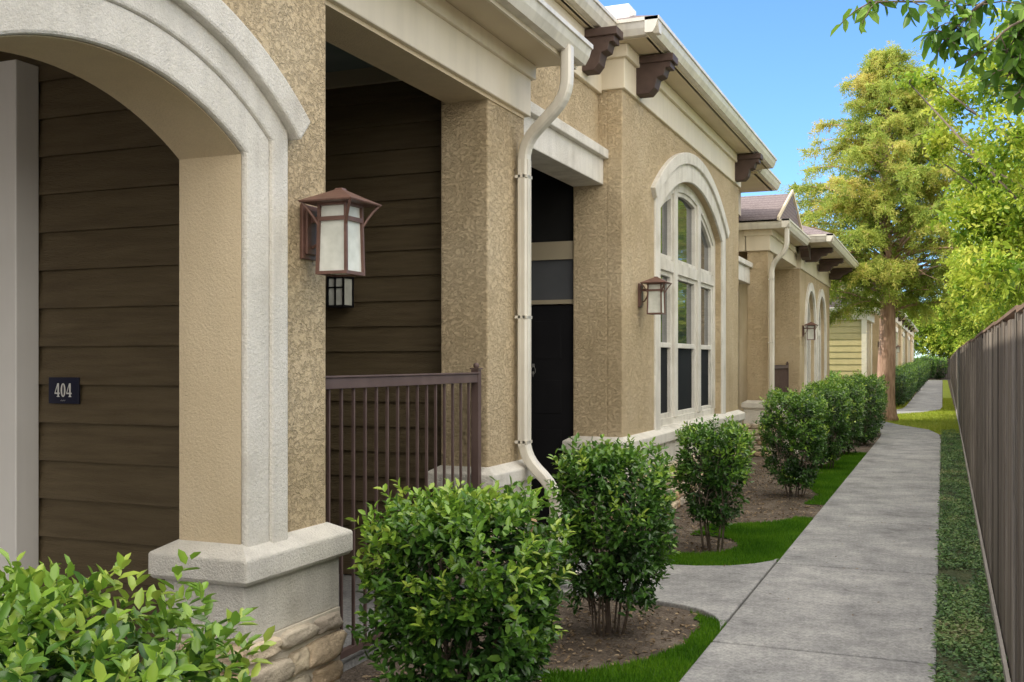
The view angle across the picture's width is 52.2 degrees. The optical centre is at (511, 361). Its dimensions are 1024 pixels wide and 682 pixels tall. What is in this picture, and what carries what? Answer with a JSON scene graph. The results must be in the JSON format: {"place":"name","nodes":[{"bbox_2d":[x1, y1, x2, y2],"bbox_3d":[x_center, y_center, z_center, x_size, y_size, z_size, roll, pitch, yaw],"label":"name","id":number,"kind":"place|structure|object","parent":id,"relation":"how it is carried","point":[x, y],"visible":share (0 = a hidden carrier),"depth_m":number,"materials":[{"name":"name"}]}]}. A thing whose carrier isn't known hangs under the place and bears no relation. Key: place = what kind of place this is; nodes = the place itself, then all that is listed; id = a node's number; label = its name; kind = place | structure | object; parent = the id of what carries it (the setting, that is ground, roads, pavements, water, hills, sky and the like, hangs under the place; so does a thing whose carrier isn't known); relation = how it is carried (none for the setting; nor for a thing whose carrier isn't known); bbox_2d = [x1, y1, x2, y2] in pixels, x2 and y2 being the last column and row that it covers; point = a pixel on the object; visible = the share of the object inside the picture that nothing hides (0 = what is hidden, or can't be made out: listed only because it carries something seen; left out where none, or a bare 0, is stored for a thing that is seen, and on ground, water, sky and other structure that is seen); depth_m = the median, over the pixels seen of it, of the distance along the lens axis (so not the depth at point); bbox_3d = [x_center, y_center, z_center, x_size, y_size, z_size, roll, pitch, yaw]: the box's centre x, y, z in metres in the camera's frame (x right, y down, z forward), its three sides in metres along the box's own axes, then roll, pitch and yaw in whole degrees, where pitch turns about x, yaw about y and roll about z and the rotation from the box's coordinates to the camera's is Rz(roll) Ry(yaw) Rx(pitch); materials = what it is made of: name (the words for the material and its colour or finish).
{"place":"outdoors","nodes":[
{"label":"outdoors","id":0,"kind":"place"},
{"bbox_2d":[340,379,956,681],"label":"ground","id":1,"kind":"structure","parent":0,"point":[356,673],"depth_m":6.44,"materials":[{"name":"brown soil"}]},
{"bbox_2d":[0,548,276,681],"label":"shrub","id":2,"kind":"object","parent":1,"relation":"on","point":[46,618],"visible":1,"depth_m":2.35,"materials":[{"name":"green plant"}]},
{"bbox_2d":[0,0,780,681],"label":"apartment building","id":3,"kind":"structure","parent":1,"relation":"on","point":[548,186],"depth_m":4.95,"materials":[{"name":"paint"}]},
{"bbox_2d":[49,377,79,403],"bbox_3d":[-2.101,0.138,4.901,0.184,0.124,0.014,0,0,22],"label":"number sign","id":4,"kind":"object","parent":3,"relation":"attached to","point":[64,390],"visible":1,"depth_m":4.89,"materials":[{"name":"black metal"}]},
{"bbox_2d":[298,188,381,276],"bbox_3d":[-0.736,-0.542,4.387,0.291,0.364,0.253,0,0,22],"label":"wall lantern","id":5,"kind":"object","parent":3,"relation":"attached to","point":[333,223],"depth_m":4.34,"materials":[{"name":"glass"}]},
{"bbox_2d":[327,276,353,307],"bbox_3d":[-1.224,-0.495,7.526,0.140,0.220,0.187,0,0,22],"label":"porch lantern","id":6,"kind":"object","parent":3,"relation":"attached to","point":[340,292],"visible":0.99,"depth_m":7.46,"materials":[{"name":"paint"}]},
{"bbox_2d":[325,363,482,659],"bbox_3d":[-0.665,0.795,5.812,0.064,1.570,2.324,0,0,22],"label":"railing","id":7,"kind":"object","parent":3,"relation":"attached to","point":[387,381],"visible":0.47,"depth_m":5.80,"materials":[{"name":"metal"}]},
{"bbox_2d":[531,241,572,524],"bbox_3d":[0.132,0.220,10.037,0.995,2.700,0.080,0,0,22],"label":"door","id":8,"kind":"structure","parent":3,"relation":"in","point":[551,262],"depth_m":9.93,"materials":[{"name":"paint"}]},
{"bbox_2d":[638,276,671,314],"bbox_3d":[1.371,-0.632,10.078,0.291,0.364,0.253,0,0,22],"label":"wall lantern","id":9,"kind":"object","parent":3,"relation":"attached to","point":[655,290],"depth_m":10.02,"materials":[{"name":"glass"}]},
{"bbox_2d":[651,152,729,430],"bbox_3d":[2.093,-0.845,12.387,0.230,3.130,3.973,0,0,22],"label":"window","id":10,"kind":"structure","parent":3,"relation":"in","point":[684,241],"depth_m":12.50,"materials":[{"name":"white glass"}]},
{"bbox_2d":[345,475,577,681],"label":"shrub","id":11,"kind":"object","parent":1,"relation":"on","point":[456,527],"visible":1,"depth_m":4.26,"materials":[{"name":"green plant"}]},
{"bbox_2d":[358,453,837,681],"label":"leaf litter","id":12,"kind":"object","parent":1,"relation":"on","point":[599,640],"visible":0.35,"depth_m":6.54,"materials":[{"name":"brown plant"}]},
{"bbox_2d":[544,433,680,636],"bbox_3d":[0.593,1.018,6.093,0.792,1.209,0.784,0,0,22],"label":"shrub","id":13,"kind":"object","parent":1,"relation":"on","point":[635,565],"visible":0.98,"depth_m":5.93,"materials":[{"name":"green plant"}]},
{"bbox_2d":[537,617,717,681],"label":"turf patch","id":14,"kind":"object","parent":1,"relation":"on","point":[637,666],"visible":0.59,"depth_m":5.38,"materials":[{"name":"green plant"}]},
{"bbox_2d":[495,609,726,681],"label":"grass","id":15,"kind":"structure","parent":14,"relation":"on","point":[691,655],"depth_m":5.39,"materials":[{"name":"green plant"}]},
{"bbox_2d":[549,558,778,629],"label":"entry walkway","id":16,"kind":"structure","parent":1,"relation":"on","point":[719,593],"depth_m":7.25,"materials":[{"name":"concrete"}]},
{"bbox_2d":[670,413,756,551],"bbox_3d":[1.713,1.035,8.807,0.708,1.176,0.754,0,0,22],"label":"shrub","id":17,"kind":"object","parent":1,"relation":"on","point":[720,473],"visible":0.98,"depth_m":8.66,"materials":[{"name":"green plant"}]},
{"bbox_2d":[672,522,806,565],"bbox_3d":[2.039,1.592,9.375,0.945,0.009,2.940,0,0,22],"label":"turf patch","id":18,"kind":"object","parent":1,"relation":"on","point":[727,555],"visible":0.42,"depth_m":8.88,"materials":[{"name":"green plant"}]},
{"bbox_2d":[664,515,812,565],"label":"grass","id":19,"kind":"structure","parent":18,"relation":"on","point":[770,541],"depth_m":9.04,"materials":[{"name":"green plant"}]},
{"bbox_2d":[752,384,831,496],"bbox_3d":[3.310,0.944,12.361,0.877,1.358,0.961,0,0,22],"label":"shrub","id":20,"kind":"object","parent":1,"relation":"on","point":[789,473],"visible":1,"depth_m":12.18,"materials":[{"name":"green plant"}]},
{"bbox_2d":[804,460,848,504],"bbox_3d":[4.464,1.592,14.931,0.665,0.009,7.000,0,0,22],"label":"turf patch","id":21,"kind":"object","parent":1,"relation":"on","point":[819,492],"visible":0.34,"depth_m":12.60,"materials":[{"name":"green plant"}]},
{"bbox_2d":[799,451,866,504],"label":"grass","id":22,"kind":"structure","parent":21,"relation":"on","point":[838,474],"depth_m":14.33,"materials":[{"name":"green plant"}]},
{"bbox_2d":[799,379,855,468],"bbox_3d":[4.614,0.943,15.408,0.828,1.360,1.120,0,0,22],"label":"shrub","id":23,"kind":"object","parent":1,"relation":"on","point":[832,391],"visible":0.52,"depth_m":15.15,"materials":[{"name":"green plant"}]},
{"bbox_2d":[822,375,870,453],"bbox_3d":[5.625,0.926,17.800,0.872,1.394,1.209,0,0,22],"label":"shrub","id":24,"kind":"object","parent":1,"relation":"on","point":[859,402],"visible":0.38,"depth_m":17.59,"materials":[{"name":"green plant"}]},
{"bbox_2d":[838,369,885,444],"bbox_3d":[6.662,0.884,19.967,0.954,1.477,1.231,0,0,22],"label":"shrub","id":25,"kind":"object","parent":1,"relation":"on","point":[877,401],"visible":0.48,"depth_m":19.70,"materials":[{"name":"green plant"}]},
{"bbox_2d":[850,374,888,433],"bbox_3d":[7.535,0.945,22.230,0.952,1.357,1.372,0,0,22],"label":"shrub","id":26,"kind":"object","parent":1,"relation":"on","point":[885,394],"visible":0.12,"depth_m":22.05,"materials":[{"name":"green plant"}]},
{"bbox_2d":[829,285,918,408],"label":"apartment building","id":27,"kind":"structure","parent":1,"relation":"on","point":[853,346],"depth_m":33.36,"materials":[{"name":"yellow"}]},
{"bbox_2d":[908,340,909,361],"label":"window","id":28,"kind":"structure","parent":27,"relation":"in","point":[908,340],"depth_m":74.52,"materials":[{"name":"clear glass"}]},
{"bbox_2d":[830,0,1023,115],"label":"overhanging tree","id":29,"kind":"object","parent":1,"relation":"on","point":[1009,58],"visible":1,"depth_m":5.01,"materials":[{"name":"green plant"}]},
{"bbox_2d":[918,355,936,379],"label":"shrub","id":30,"kind":"object","parent":1,"relation":"on","point":[933,359],"visible":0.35,"depth_m":88.11,"materials":[{"name":"green plant"}]},
{"bbox_2d":[915,358,950,378],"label":"cross fence","id":31,"kind":"object","parent":1,"relation":"on","point":[948,375],"visible":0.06,"depth_m":90.64,"materials":[{"name":"brown wood"}]},
{"bbox_2d":[911,300,963,357],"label":"broad tree","id":32,"kind":"object","parent":1,"relation":"on","point":[934,343],"visible":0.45,"depth_m":92.47,"materials":[{"name":"green plant"}]},
{"bbox_2d":[929,356,947,379],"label":"shrub","id":33,"kind":"object","parent":1,"relation":"on","point":[939,371],"visible":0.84,"depth_m":88.76,"materials":[{"name":"green plant"}]},
{"bbox_2d":[929,297,968,355],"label":"broad tree","id":34,"kind":"object","parent":1,"relation":"on","point":[954,349],"visible":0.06,"depth_m":91.03,"materials":[{"name":"green plant"}]},
{"bbox_2d":[885,1,1023,320],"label":"leafy tree","id":35,"kind":"object","parent":1,"relation":"on","point":[982,207],"visible":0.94,"depth_m":11.58,"materials":[{"name":"green plant"}]},
{"bbox_2d":[940,290,969,345],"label":"broad tree","id":36,"kind":"object","parent":1,"relation":"on","point":[965,334],"depth_m":63.47,"materials":[{"name":"green plant"}]},
{"bbox_2d":[953,305,982,348],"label":"broad tree","id":37,"kind":"object","parent":1,"relation":"on","point":[965,338],"visible":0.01,"depth_m":49.03,"materials":[{"name":"green plant"}]},
{"bbox_2d":[936,433,1007,681],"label":"planting strip","id":38,"kind":"object","parent":1,"relation":"on","point":[963,574],"visible":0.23,"depth_m":7.12,"materials":[{"name":"plant"}]},
{"bbox_2d":[928,429,1011,681],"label":"ground cover","id":39,"kind":"object","parent":38,"relation":"on","point":[962,640],"visible":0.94,"depth_m":7.11,"materials":[{"name":"green plant"}]},
{"bbox_2d":[938,177,1023,341],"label":"leafy tree","id":40,"kind":"object","parent":1,"relation":"on","point":[971,322],"visible":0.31,"depth_m":23.98,"materials":[{"name":"green plant"}]},
{"bbox_2d":[950,303,1023,681],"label":"wooden fence","id":41,"kind":"object","parent":1,"relation":"on","point":[987,375],"visible":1,"depth_m":6.14,"materials":[{"name":"brown wood"}]},
{"bbox_2d":[739,190,858,456],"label":"apartment building","id":42,"kind":"structure","parent":0,"point":[797,268],"depth_m":19.95,"materials":[{"name":"paint"}]},
{"bbox_2d":[775,362,788,440],"bbox_3d":[4.929,0.795,19.384,0.064,1.570,2.664,0,0,22],"label":"railing","id":43,"kind":"object","parent":42,"relation":"attached to","point":[782,379],"visible":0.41,"depth_m":19.92,"materials":[{"name":"metal"}]},
{"bbox_2d":[802,322,817,339],"bbox_3d":[5.971,-0.602,20.923,0.291,0.364,0.253,0,0,22],"label":"wall lantern","id":44,"kind":"object","parent":42,"relation":"attached to","point":[811,328],"depth_m":20.86,"materials":[{"name":"metal"}]},
{"bbox_2d":[804,283,816,387],"bbox_3d":[6.246,-0.475,22.173,0.230,2.370,1.920,0,0,22],"label":"window","id":45,"kind":"structure","parent":42,"relation":"in","point":[810,288],"depth_m":22.74,"materials":[{"name":"beige glass"}]},
{"bbox_2d":[817,289,826,381],"bbox_3d":[7.046,-0.475,24.115,0.230,2.370,1.920,0,0,22],"label":"window","id":46,"kind":"structure","parent":42,"relation":"in","point":[821,293],"depth_m":24.70,"materials":[{"name":"beige glass"}]},
{"bbox_2d":[679,437,940,681],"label":"sidewalk","id":47,"kind":"structure","parent":0,"point":[812,628],"depth_m":7.03,"materials":[{"name":"concrete"}]},
{"bbox_2d":[767,439,941,628],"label":"fallen leaves","id":48,"kind":"object","parent":47,"relation":"on","point":[881,522],"visible":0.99,"depth_m":8.37,"materials":[{"name":"brown plant"}]},
{"bbox_2d":[599,0,1023,357],"label":"sky","id":49,"kind":"structure","parent":0,"point":[778,63],"materials":[{"name":"blue"}]},
{"bbox_2d":[869,380,941,437],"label":"curved path","id":50,"kind":"structure","parent":0,"point":[927,396],"depth_m":34.63,"materials":[{"name":"concrete"}]},
{"bbox_2d":[897,380,955,434],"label":"lawn ground","id":51,"kind":"structure","parent":0,"point":[946,392],"depth_m":48.41,"materials":[{"name":"green plant"}]},
{"bbox_2d":[829,370,843,378],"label":"shrub","id":52,"kind":"object","parent":51,"relation":"on","point":[831,374],"visible":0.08,"depth_m":32.07,"materials":[{"name":"green plant"}]},
{"bbox_2d":[778,39,1005,421],"bbox_3d":[9.996,-3.405,27.678,6.704,10.140,6.787,0,0,22],"label":"cypress tree","id":53,"kind":"object","parent":51,"relation":"on","point":[885,141],"visible":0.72,"depth_m":26.93,"materials":[{"name":"green plant"}]},
{"bbox_2d":[895,369,910,405],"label":"shrub","id":54,"kind":"object","parent":51,"relation":"on","point":[906,381],"visible":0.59,"depth_m":35.86,"materials":[{"name":"green plant"}]},
{"bbox_2d":[895,365,915,401],"bbox_3d":[14.519,0.879,39.045,1.152,1.493,1.810,0,0,22],"label":"shrub","id":55,"kind":"object","parent":51,"relation":"on","point":[912,375],"visible":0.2,"depth_m":38.60,"materials":[{"name":"green plant"}]},
{"bbox_2d":[896,364,919,395],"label":"shrub","id":56,"kind":"object","parent":51,"relation":"on","point":[915,367],"visible":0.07,"depth_m":45.72,"materials":[{"name":"green plant"}]},
{"bbox_2d":[901,366,917,398],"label":"shrub","id":57,"kind":"object","parent":51,"relation":"on","point":[914,383],"visible":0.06,"depth_m":41.99,"materials":[{"name":"green plant"}]},
{"bbox_2d":[900,363,923,392],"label":"shrub","id":58,"kind":"object","parent":51,"relation":"on","point":[921,375],"visible":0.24,"depth_m":50.06,"materials":[{"name":"green plant"}]},
{"bbox_2d":[906,361,924,387],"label":"shrub","id":59,"kind":"object","parent":51,"relation":"on","point":[911,362],"visible":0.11,"depth_m":55.81,"materials":[{"name":"green plant"}]},
{"bbox_2d":[909,361,928,385],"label":"shrub","id":60,"kind":"object","parent":51,"relation":"on","point":[925,368],"visible":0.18,"depth_m":62.80,"materials":[{"name":"green plant"}]},
{"bbox_2d":[880,398,959,434],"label":"lawn grass","id":61,"kind":"structure","parent":51,"relation":"on","point":[944,412],"depth_m":28.22,"materials":[{"name":"green plant"}]},
{"bbox_2d":[913,359,930,382],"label":"shrub","id":62,"kind":"object","parent":51,"relation":"on","point":[928,368],"visible":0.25,"depth_m":72.28,"materials":[{"name":"green plant"}]}
]}

